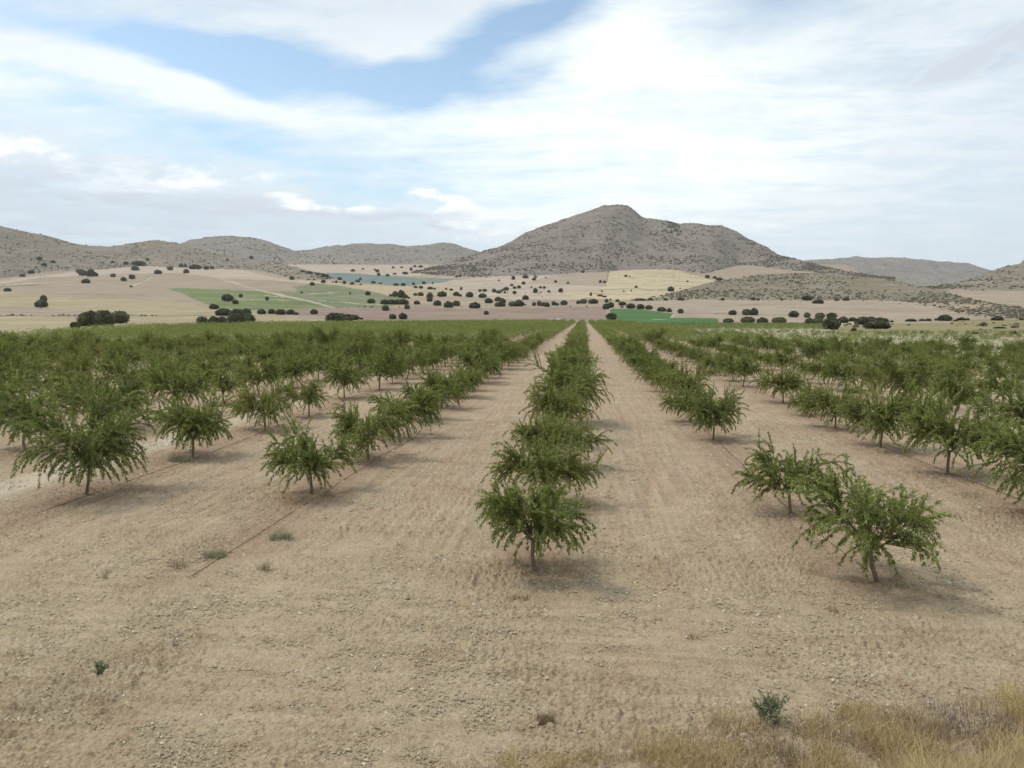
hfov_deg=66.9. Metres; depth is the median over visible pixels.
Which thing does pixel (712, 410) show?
almond tree
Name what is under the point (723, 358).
almond tree
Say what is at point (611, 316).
holm oak
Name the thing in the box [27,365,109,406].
almond tree
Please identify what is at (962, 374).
almond tree
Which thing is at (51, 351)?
almond tree
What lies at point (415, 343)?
almond tree
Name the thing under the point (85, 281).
holm oak
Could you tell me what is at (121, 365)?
almond tree
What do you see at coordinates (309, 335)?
almond tree
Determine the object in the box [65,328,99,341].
almond tree
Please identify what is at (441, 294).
holm oak
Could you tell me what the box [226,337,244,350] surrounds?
almond tree
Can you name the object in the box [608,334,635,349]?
almond tree
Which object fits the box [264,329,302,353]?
almond tree
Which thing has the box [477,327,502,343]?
almond tree
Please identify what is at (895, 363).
almond tree
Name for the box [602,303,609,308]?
holm oak
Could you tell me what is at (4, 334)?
almond tree
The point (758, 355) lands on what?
almond tree
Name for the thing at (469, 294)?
holm oak
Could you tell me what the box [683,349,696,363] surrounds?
almond tree
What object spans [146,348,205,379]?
almond tree
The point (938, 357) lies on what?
almond tree
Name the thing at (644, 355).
almond tree
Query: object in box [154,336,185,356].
almond tree
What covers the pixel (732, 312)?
holm oak
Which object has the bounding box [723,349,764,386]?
almond tree
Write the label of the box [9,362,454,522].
irrigation pipe
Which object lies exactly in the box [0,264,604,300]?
pale field
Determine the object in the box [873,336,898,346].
almond tree
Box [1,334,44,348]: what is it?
almond tree
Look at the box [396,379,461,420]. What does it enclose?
almond tree
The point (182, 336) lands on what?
almond tree
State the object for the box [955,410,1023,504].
almond tree
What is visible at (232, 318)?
holm oak
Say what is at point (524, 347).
almond tree
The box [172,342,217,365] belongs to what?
almond tree
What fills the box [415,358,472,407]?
almond tree
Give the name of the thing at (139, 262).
holm oak
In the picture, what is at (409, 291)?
gold field
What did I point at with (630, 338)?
almond tree
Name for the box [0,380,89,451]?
almond tree
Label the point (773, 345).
almond tree
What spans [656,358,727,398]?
almond tree
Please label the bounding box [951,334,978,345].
almond tree
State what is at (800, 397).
almond tree
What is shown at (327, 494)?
weed
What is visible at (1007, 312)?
hillside scrub
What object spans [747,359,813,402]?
almond tree
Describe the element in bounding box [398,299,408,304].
holm oak
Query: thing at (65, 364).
almond tree
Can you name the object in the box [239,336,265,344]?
almond tree
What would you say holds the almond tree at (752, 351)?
on the ground at (626, 700)
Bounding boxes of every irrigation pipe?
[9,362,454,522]
[192,363,514,575]
[656,382,868,571]
[675,355,1022,500]
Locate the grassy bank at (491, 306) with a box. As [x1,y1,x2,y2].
[0,270,902,318]
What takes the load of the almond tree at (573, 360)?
on the ground at (626, 700)
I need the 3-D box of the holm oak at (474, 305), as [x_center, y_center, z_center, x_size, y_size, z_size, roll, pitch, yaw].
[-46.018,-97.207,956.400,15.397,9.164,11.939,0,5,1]
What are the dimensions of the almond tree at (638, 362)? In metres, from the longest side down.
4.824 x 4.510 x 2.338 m
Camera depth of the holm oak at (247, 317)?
509.83 m
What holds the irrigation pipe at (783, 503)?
on the ground at (626, 700)
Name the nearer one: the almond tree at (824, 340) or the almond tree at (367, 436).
the almond tree at (367, 436)
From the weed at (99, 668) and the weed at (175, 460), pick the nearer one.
the weed at (99, 668)
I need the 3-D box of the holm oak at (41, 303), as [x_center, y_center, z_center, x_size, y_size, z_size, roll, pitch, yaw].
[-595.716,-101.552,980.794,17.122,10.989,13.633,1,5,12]
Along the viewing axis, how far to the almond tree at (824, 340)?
126.36 m
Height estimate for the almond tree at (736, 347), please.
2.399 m
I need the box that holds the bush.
[749,689,789,724]
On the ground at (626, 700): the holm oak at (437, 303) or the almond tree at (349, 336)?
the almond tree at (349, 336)
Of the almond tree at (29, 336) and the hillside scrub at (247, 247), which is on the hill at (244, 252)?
the hillside scrub at (247, 247)
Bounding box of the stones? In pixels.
[0,420,1023,767]
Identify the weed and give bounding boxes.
[92,659,109,673]
[162,452,193,462]
[162,558,190,568]
[201,546,230,559]
[253,559,273,571]
[266,525,300,540]
[313,488,338,497]
[385,439,399,445]
[504,589,533,600]
[530,706,558,724]
[687,629,702,639]
[951,488,984,498]
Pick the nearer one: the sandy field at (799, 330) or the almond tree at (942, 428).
the almond tree at (942, 428)
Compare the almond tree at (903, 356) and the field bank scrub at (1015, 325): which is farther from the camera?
the field bank scrub at (1015, 325)
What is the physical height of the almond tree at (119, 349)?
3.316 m
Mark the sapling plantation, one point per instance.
(749, 325)
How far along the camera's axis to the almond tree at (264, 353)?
71.04 m
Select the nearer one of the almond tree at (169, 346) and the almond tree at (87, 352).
the almond tree at (87, 352)
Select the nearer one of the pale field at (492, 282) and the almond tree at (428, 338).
the almond tree at (428, 338)
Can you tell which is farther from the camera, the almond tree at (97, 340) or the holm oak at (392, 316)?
the holm oak at (392, 316)
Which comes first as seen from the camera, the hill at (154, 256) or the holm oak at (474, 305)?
the holm oak at (474, 305)
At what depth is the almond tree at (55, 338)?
95.88 m
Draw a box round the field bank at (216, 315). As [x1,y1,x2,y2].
[0,272,788,316]
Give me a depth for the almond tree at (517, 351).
85.69 m
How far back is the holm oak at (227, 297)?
1165.82 m
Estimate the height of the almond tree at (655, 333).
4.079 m
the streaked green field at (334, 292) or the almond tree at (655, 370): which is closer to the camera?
the almond tree at (655, 370)
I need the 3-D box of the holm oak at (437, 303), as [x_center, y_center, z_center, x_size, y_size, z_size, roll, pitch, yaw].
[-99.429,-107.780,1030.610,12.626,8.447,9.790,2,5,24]
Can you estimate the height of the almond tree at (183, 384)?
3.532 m
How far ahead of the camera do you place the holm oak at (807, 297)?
1196.59 m
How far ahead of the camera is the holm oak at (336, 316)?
572.04 m
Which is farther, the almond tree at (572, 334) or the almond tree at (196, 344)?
the almond tree at (572, 334)
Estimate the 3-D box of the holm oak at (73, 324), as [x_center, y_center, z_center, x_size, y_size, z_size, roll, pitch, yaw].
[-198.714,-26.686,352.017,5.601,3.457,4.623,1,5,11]
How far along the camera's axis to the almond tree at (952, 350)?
96.58 m
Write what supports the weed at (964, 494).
on the ground at (626, 700)
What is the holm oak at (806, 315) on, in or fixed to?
on the pink field at (839, 308)
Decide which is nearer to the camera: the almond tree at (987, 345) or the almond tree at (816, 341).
the almond tree at (816, 341)
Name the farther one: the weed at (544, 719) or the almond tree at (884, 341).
the almond tree at (884, 341)
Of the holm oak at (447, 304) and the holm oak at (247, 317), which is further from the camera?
the holm oak at (447, 304)
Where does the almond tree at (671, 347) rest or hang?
on the ground at (626, 700)
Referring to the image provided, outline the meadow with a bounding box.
[826,320,1023,337]
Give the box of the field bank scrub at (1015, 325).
[6,268,1019,329]
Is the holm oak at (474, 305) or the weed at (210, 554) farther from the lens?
the holm oak at (474, 305)
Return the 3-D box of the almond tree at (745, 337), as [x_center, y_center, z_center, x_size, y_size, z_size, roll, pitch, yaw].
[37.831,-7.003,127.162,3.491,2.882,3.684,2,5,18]
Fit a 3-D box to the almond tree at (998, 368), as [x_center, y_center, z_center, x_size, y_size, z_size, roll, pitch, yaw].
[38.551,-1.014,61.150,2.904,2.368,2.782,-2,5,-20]
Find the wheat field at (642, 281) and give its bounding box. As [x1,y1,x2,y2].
[551,269,714,299]
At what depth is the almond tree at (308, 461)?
22.95 m
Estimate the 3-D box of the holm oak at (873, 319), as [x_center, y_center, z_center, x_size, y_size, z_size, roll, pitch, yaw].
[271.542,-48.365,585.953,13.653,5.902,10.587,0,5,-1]
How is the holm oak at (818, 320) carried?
on the pink field at (839, 308)
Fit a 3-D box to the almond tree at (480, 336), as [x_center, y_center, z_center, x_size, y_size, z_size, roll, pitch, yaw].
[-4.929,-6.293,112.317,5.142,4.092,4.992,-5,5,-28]
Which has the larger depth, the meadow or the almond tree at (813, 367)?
the meadow
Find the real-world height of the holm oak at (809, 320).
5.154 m
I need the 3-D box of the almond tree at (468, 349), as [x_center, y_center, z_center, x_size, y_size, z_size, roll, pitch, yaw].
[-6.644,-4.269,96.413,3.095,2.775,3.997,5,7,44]
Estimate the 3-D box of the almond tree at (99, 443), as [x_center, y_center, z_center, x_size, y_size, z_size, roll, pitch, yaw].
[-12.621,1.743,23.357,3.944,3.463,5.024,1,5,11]
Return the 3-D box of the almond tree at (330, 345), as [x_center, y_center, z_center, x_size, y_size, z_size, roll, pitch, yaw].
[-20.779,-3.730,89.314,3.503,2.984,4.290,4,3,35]
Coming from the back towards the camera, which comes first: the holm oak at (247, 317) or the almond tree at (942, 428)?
the holm oak at (247, 317)
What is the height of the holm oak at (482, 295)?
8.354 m
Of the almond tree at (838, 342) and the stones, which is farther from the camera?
the almond tree at (838, 342)
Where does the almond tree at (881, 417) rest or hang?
on the ground at (626, 700)
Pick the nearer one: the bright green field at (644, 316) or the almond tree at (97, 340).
the almond tree at (97, 340)
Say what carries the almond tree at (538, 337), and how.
on the ground at (626, 700)
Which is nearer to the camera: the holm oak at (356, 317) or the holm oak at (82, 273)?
the holm oak at (356, 317)
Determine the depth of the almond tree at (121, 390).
36.54 m
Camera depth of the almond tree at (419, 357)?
67.32 m
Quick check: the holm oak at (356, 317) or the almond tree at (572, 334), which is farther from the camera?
the holm oak at (356, 317)
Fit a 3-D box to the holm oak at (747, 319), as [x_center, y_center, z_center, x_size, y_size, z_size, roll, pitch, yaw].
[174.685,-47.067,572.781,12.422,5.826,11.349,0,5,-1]
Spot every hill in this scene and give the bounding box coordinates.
[0,226,328,279]
[180,236,309,261]
[269,242,478,264]
[415,204,892,279]
[663,273,1022,313]
[804,256,989,285]
[934,261,1023,290]
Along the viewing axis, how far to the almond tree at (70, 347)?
77.58 m
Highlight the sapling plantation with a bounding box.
[640,321,1023,347]
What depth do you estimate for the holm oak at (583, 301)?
1095.37 m
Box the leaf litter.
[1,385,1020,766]
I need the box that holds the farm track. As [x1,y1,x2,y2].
[130,277,720,322]
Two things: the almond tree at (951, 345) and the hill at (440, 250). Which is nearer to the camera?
the almond tree at (951, 345)
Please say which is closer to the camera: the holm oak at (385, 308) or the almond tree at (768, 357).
the almond tree at (768, 357)
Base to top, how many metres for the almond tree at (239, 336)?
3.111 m
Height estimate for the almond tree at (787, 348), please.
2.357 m
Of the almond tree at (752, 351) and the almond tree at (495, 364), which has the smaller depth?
the almond tree at (495, 364)
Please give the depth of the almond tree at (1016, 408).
33.93 m
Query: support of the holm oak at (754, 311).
on the pink field at (839, 308)
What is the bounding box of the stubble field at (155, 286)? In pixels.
[0,265,1023,322]
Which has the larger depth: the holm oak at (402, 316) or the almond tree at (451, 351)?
the holm oak at (402, 316)
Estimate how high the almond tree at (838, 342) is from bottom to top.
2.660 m
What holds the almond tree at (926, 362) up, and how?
on the ground at (626, 700)
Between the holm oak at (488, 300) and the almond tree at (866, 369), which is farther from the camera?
the holm oak at (488, 300)
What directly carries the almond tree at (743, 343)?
on the ground at (626, 700)
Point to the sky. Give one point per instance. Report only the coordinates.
(803, 130)
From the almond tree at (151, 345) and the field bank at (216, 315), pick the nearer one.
the almond tree at (151, 345)
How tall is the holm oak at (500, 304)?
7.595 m
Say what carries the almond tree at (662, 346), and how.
on the ground at (626, 700)
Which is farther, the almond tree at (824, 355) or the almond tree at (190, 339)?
the almond tree at (190, 339)
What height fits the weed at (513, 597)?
0.197 m
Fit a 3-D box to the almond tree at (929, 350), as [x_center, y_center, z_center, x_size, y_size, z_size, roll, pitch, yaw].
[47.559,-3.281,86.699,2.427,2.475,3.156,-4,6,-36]
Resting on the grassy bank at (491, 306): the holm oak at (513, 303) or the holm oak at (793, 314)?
the holm oak at (513, 303)
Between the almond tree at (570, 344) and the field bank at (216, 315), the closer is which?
the almond tree at (570, 344)
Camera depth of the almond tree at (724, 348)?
101.22 m
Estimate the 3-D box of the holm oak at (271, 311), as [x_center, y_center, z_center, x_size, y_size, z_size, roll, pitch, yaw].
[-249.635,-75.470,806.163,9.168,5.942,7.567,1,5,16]
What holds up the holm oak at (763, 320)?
on the pink field at (839, 308)
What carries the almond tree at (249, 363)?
on the ground at (626, 700)
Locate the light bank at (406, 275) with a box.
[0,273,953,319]
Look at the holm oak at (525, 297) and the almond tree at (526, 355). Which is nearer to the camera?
the almond tree at (526, 355)
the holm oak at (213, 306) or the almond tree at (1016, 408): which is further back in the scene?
the holm oak at (213, 306)
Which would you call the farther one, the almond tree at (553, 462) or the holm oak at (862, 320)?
the holm oak at (862, 320)
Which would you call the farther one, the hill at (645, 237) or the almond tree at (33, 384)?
the hill at (645, 237)
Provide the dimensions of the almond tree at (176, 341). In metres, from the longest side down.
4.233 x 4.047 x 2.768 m
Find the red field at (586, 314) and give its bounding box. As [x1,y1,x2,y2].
[265,306,606,322]
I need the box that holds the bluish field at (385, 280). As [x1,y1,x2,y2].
[322,273,452,285]
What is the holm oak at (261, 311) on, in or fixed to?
on the yellow field at (128, 306)
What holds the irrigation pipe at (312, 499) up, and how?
on the ground at (626, 700)
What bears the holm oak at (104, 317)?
on the yellow field at (128, 306)
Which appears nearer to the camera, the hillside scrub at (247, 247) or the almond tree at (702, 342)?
the almond tree at (702, 342)
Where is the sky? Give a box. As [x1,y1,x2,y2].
[0,0,1023,269]
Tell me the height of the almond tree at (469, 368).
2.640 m
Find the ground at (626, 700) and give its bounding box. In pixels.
[0,320,1023,767]
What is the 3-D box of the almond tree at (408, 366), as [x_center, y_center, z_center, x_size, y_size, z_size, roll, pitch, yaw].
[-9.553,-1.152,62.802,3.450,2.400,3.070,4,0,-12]
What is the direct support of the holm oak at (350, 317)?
on the yellow field at (128, 306)
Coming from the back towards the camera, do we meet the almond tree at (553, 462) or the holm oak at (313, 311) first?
the holm oak at (313, 311)
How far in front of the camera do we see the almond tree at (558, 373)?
38.46 m
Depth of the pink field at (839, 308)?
1008.84 m
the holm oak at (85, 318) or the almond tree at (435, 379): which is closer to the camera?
the almond tree at (435, 379)
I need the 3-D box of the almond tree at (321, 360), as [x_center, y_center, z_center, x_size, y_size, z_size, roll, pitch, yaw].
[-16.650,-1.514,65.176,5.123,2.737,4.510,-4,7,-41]
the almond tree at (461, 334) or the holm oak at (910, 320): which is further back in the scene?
the holm oak at (910, 320)
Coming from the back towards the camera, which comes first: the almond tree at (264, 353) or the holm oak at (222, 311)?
the holm oak at (222, 311)
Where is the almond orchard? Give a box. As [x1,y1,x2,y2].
[1,318,871,343]
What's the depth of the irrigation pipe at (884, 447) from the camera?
29.83 m
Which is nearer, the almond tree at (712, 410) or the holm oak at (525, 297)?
the almond tree at (712, 410)
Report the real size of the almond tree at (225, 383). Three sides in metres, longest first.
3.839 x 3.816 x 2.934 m
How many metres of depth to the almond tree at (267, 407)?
36.56 m
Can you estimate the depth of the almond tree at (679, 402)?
39.51 m
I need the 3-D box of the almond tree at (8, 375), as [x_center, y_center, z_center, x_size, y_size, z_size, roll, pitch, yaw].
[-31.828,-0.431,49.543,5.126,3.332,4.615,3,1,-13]
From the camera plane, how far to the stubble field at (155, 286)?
1665.10 m
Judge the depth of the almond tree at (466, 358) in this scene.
62.30 m
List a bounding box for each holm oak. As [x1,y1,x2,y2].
[34,300,47,307]
[40,295,47,301]
[70,322,80,327]
[76,310,97,325]
[78,270,86,275]
[81,279,89,282]
[86,268,94,276]
[93,310,115,325]
[112,310,129,323]
[131,261,145,264]
[131,266,139,270]
[189,264,201,268]
[196,316,207,323]
[208,304,218,308]
[208,316,221,324]
[214,308,230,315]
[219,316,225,322]
[221,294,233,301]
[226,314,240,323]
[228,309,244,314]
[238,313,255,322]
[243,308,251,313]
[257,309,265,313]
[268,309,274,313]
[275,309,285,314]
[286,309,294,313]
[310,309,317,313]
[325,312,347,321]
[345,314,352,320]
[351,314,359,319]
[367,298,375,302]
[380,299,387,303]
[382,305,389,310]
[387,299,394,303]
[389,314,395,318]
[397,289,405,297]
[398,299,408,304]
[398,313,406,318]
[433,300,441,305]
[437,291,446,296]
[444,301,453,307]
[453,301,459,305]
[465,291,472,296]
[469,302,479,307]
[478,293,486,297]
[484,298,492,302]
[495,301,504,306]
[508,301,516,305]
[515,299,524,305]
[522,295,528,299]
[560,300,567,304]
[580,299,586,303]
[588,299,597,303]
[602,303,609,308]
[605,313,616,319]
[626,303,635,308]
[636,304,644,308]
[657,307,665,311]
[723,318,733,322]
[728,310,736,314]
[740,316,755,323]
[741,309,750,314]
[749,308,757,314]
[756,317,768,323]
[771,317,787,322]
[788,311,799,316]
[801,295,812,300]
[803,312,810,317]
[805,318,814,322]
[812,299,823,303]
[813,317,823,323]
[814,313,824,318]
[822,317,840,329]
[826,312,837,317]
[838,316,848,322]
[854,316,869,324]
[862,320,890,328]
[868,317,878,320]
[878,317,888,321]
[905,319,916,321]
[937,315,952,320]
[991,316,1003,319]
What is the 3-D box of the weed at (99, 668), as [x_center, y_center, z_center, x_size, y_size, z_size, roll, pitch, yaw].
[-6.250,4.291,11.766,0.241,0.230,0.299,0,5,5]
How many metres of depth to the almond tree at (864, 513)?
15.11 m
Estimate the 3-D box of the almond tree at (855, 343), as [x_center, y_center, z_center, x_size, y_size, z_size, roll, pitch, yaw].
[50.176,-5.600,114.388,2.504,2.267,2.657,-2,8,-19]
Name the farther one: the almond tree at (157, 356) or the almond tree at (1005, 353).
the almond tree at (1005, 353)
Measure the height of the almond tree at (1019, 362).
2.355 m
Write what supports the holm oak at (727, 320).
on the pink field at (839, 308)
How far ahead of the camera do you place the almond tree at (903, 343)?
112.65 m
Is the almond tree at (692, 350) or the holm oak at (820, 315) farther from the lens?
the holm oak at (820, 315)
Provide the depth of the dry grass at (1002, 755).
9.63 m
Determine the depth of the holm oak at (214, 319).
510.21 m
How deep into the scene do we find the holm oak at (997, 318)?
655.90 m
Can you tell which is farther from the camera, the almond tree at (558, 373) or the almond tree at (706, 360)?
the almond tree at (706, 360)
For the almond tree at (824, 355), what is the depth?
82.10 m
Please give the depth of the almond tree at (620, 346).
90.22 m
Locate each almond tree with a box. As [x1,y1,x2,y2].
[0,330,22,349]
[0,339,28,372]
[0,352,47,394]
[0,369,58,406]
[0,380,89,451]
[0,380,181,493]
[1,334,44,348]
[1,342,27,364]
[5,350,55,378]
[9,333,47,345]
[20,345,67,363]
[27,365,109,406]
[34,328,91,351]
[39,351,95,384]
[49,364,154,422]
[54,338,105,364]
[58,343,112,373]
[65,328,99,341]
[67,332,94,345]
[69,334,105,356]
[88,339,111,360]
[90,350,163,391]
[93,334,112,349]
[98,340,143,357]
[102,340,147,370]
[114,334,144,349]
[123,333,146,348]
[129,340,158,361]
[136,329,167,349]
[136,354,222,406]
[139,344,181,366]
[141,382,243,456]
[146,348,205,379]
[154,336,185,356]
[161,336,186,354]
[172,332,192,347]
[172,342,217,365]
[177,333,209,351]
[180,334,206,346]
[183,347,239,383]
[197,359,255,400]
[201,328,228,342]
[204,343,238,363]
[205,335,230,349]
[224,339,272,359]
[225,373,301,427]
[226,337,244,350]
[228,355,286,393]
[230,349,259,371]
[233,332,258,341]
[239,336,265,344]
[246,345,300,372]
[257,410,369,494]
[258,332,275,341]
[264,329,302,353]
[267,343,319,387]
[268,328,291,339]
[280,371,331,415]
[284,326,304,341]
[293,338,329,360]
[295,349,347,380]
[298,330,319,345]
[306,322,350,346]
[315,355,378,398]
[318,340,345,358]
[320,346,356,372]
[326,390,419,459]
[327,336,355,348]
[332,327,381,350]
[333,329,382,366]
[349,343,410,389]
[353,328,378,340]
[365,384,448,437]
[373,325,415,356]
[373,336,399,358]
[380,356,415,383]
[386,346,432,378]
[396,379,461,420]
[406,339,429,350]
[407,347,443,373]
[412,329,437,345]
[414,340,450,369]
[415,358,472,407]
[429,339,461,365]
[433,334,451,344]
[435,338,469,362]
[437,365,486,395]
[439,334,464,342]
[445,356,489,389]
[447,329,468,339]
[450,337,503,377]
[453,339,475,354]
[461,329,493,349]
[474,471,597,571]
[476,343,509,373]
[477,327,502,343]
[477,330,498,342]
[481,422,615,496]
[482,333,526,367]
[483,352,502,376]
[493,344,526,365]
[502,410,618,459]
[508,338,535,353]
[509,343,530,362]
[513,342,529,353]
[517,336,538,349]
[518,366,599,425]
[525,348,614,423]
[526,333,543,344]
[542,343,602,377]
[557,346,592,354]
[560,334,590,347]
[564,339,584,349]
[564,346,592,359]
[565,338,590,354]
[566,330,584,337]
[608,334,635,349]
[610,334,641,355]
[613,336,644,357]
[619,337,660,365]
[620,343,665,368]
[624,353,672,374]
[633,356,679,390]
[639,326,671,344]
[650,362,682,394]
[653,336,672,352]
[656,339,679,354]
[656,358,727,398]
[656,381,718,422]
[662,341,691,356]
[675,343,702,361]
[681,345,713,366]
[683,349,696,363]
[685,380,748,439]
[689,336,701,347]
[692,336,704,347]
[694,337,711,350]
[694,349,725,371]
[697,353,734,375]
[701,332,726,350]
[708,349,752,380]
[714,340,738,354]
[715,340,730,351]
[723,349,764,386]
[727,343,747,357]
[730,429,852,514]
[732,333,751,345]
[734,343,761,360]
[740,337,756,349]
[744,338,766,349]
[745,350,772,364]
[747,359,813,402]
[752,333,785,351]
[759,348,780,369]
[767,338,788,351]
[769,347,805,370]
[777,341,798,355]
[778,450,962,582]
[782,376,830,415]
[787,336,804,349]
[790,356,815,378]
[795,377,868,428]
[798,336,832,362]
[798,337,818,349]
[800,352,843,383]
[811,346,840,362]
[815,350,877,389]
[816,336,833,346]
[826,334,849,348]
[826,349,866,367]
[827,339,848,355]
[828,374,928,447]
[841,341,863,355]
[848,340,861,346]
[849,359,908,397]
[855,342,879,358]
[856,340,873,352]
[860,336,882,344]
[861,345,961,401]
[868,337,891,353]
[868,342,900,362]
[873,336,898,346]
[875,358,910,375]
[889,386,1023,474]
[891,339,910,346]
[896,344,934,358]
[897,344,929,364]
[902,352,941,384]
[906,340,925,348]
[907,352,954,373]
[919,338,940,348]
[922,336,947,352]
[923,364,998,419]
[924,345,950,358]
[929,357,982,385]
[940,353,986,378]
[944,350,978,363]
[945,342,958,349]
[945,343,966,357]
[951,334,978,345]
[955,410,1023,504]
[957,340,980,353]
[960,375,1023,433]
[967,349,992,360]
[972,347,1004,366]
[976,345,995,352]
[978,366,1023,402]
[979,356,1023,382]
[981,343,994,349]
[986,345,1018,361]
[995,341,1015,352]
[1000,339,1023,355]
[1001,351,1023,372]
[1003,358,1023,378]
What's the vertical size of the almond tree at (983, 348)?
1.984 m
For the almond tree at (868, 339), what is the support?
on the sandy field at (799, 330)
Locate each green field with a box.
[166,288,329,309]
[269,283,402,307]
[609,309,718,324]
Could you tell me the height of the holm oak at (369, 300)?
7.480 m
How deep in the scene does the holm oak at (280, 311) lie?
785.87 m
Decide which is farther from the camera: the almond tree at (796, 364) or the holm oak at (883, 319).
the holm oak at (883, 319)
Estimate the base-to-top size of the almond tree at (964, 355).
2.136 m
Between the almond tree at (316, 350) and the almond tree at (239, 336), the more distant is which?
the almond tree at (239, 336)
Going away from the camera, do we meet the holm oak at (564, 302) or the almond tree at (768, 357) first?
the almond tree at (768, 357)
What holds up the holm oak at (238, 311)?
on the yellow field at (128, 306)
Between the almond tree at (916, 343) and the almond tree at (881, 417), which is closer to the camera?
the almond tree at (881, 417)
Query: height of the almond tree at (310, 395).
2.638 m
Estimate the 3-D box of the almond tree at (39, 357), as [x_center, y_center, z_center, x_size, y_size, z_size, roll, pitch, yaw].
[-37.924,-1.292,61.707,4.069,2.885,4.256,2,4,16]
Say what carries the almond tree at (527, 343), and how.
on the ground at (626, 700)
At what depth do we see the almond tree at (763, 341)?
110.09 m
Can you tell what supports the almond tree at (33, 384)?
on the ground at (626, 700)
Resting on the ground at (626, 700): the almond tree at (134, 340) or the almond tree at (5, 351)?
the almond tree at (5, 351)
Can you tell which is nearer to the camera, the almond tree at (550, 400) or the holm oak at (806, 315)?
the almond tree at (550, 400)
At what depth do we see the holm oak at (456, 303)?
1017.83 m
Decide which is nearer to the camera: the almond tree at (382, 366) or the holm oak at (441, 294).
the almond tree at (382, 366)
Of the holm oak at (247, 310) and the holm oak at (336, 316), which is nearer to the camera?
the holm oak at (336, 316)
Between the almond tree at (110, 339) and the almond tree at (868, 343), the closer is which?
the almond tree at (868, 343)
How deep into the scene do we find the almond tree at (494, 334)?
124.20 m
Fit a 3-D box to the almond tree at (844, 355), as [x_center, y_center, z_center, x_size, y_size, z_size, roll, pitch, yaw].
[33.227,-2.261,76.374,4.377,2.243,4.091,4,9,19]
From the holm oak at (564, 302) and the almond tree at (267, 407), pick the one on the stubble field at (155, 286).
the holm oak at (564, 302)
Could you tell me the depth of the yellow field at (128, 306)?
872.39 m
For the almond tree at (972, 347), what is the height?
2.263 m
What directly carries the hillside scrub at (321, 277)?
on the hill at (154, 256)
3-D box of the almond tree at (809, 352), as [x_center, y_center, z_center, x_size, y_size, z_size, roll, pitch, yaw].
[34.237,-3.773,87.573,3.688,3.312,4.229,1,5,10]
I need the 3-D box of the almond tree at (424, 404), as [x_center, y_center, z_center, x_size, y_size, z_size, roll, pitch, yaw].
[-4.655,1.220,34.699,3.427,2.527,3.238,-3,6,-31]
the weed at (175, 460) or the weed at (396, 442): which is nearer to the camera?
the weed at (175, 460)
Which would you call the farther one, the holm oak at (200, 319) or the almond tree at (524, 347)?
the holm oak at (200, 319)
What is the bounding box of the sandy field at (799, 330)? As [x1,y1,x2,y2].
[666,325,1022,360]
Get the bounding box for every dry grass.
[409,659,1023,767]
[704,351,1021,451]
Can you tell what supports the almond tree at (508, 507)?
on the ground at (626, 700)
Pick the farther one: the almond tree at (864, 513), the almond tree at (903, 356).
the almond tree at (903, 356)
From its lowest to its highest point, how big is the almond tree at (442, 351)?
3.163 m
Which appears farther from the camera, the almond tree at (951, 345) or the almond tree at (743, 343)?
the almond tree at (743, 343)
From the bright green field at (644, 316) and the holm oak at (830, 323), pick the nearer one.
the holm oak at (830, 323)
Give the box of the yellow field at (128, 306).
[0,291,325,355]
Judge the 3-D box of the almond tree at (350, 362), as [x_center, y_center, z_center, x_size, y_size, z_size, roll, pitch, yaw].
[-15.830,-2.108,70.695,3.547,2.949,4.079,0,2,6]
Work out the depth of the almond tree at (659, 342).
115.48 m
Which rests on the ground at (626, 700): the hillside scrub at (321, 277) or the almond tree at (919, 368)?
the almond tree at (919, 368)
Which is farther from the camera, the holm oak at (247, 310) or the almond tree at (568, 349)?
the holm oak at (247, 310)
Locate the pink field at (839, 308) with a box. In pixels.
[528,272,1023,323]
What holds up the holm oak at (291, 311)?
on the red field at (586, 314)
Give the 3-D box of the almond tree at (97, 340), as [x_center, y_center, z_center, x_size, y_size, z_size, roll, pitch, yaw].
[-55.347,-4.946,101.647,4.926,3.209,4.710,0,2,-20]
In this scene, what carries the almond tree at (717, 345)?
on the ground at (626, 700)
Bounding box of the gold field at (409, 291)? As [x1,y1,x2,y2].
[321,281,459,298]
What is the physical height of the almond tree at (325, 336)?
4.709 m
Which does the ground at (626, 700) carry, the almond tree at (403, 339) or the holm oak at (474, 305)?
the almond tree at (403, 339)
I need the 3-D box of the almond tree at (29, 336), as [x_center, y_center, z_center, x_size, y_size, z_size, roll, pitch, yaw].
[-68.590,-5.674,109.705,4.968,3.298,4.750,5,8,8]
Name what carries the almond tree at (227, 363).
on the ground at (626, 700)
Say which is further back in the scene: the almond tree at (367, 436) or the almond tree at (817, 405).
the almond tree at (817, 405)
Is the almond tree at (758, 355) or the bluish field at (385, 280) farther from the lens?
the bluish field at (385, 280)
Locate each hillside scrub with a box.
[1,229,348,283]
[187,236,305,259]
[269,242,477,264]
[411,204,895,280]
[630,273,1023,318]
[664,221,679,234]
[816,257,972,283]
[922,260,1023,290]
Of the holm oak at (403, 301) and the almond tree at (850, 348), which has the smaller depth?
the almond tree at (850, 348)

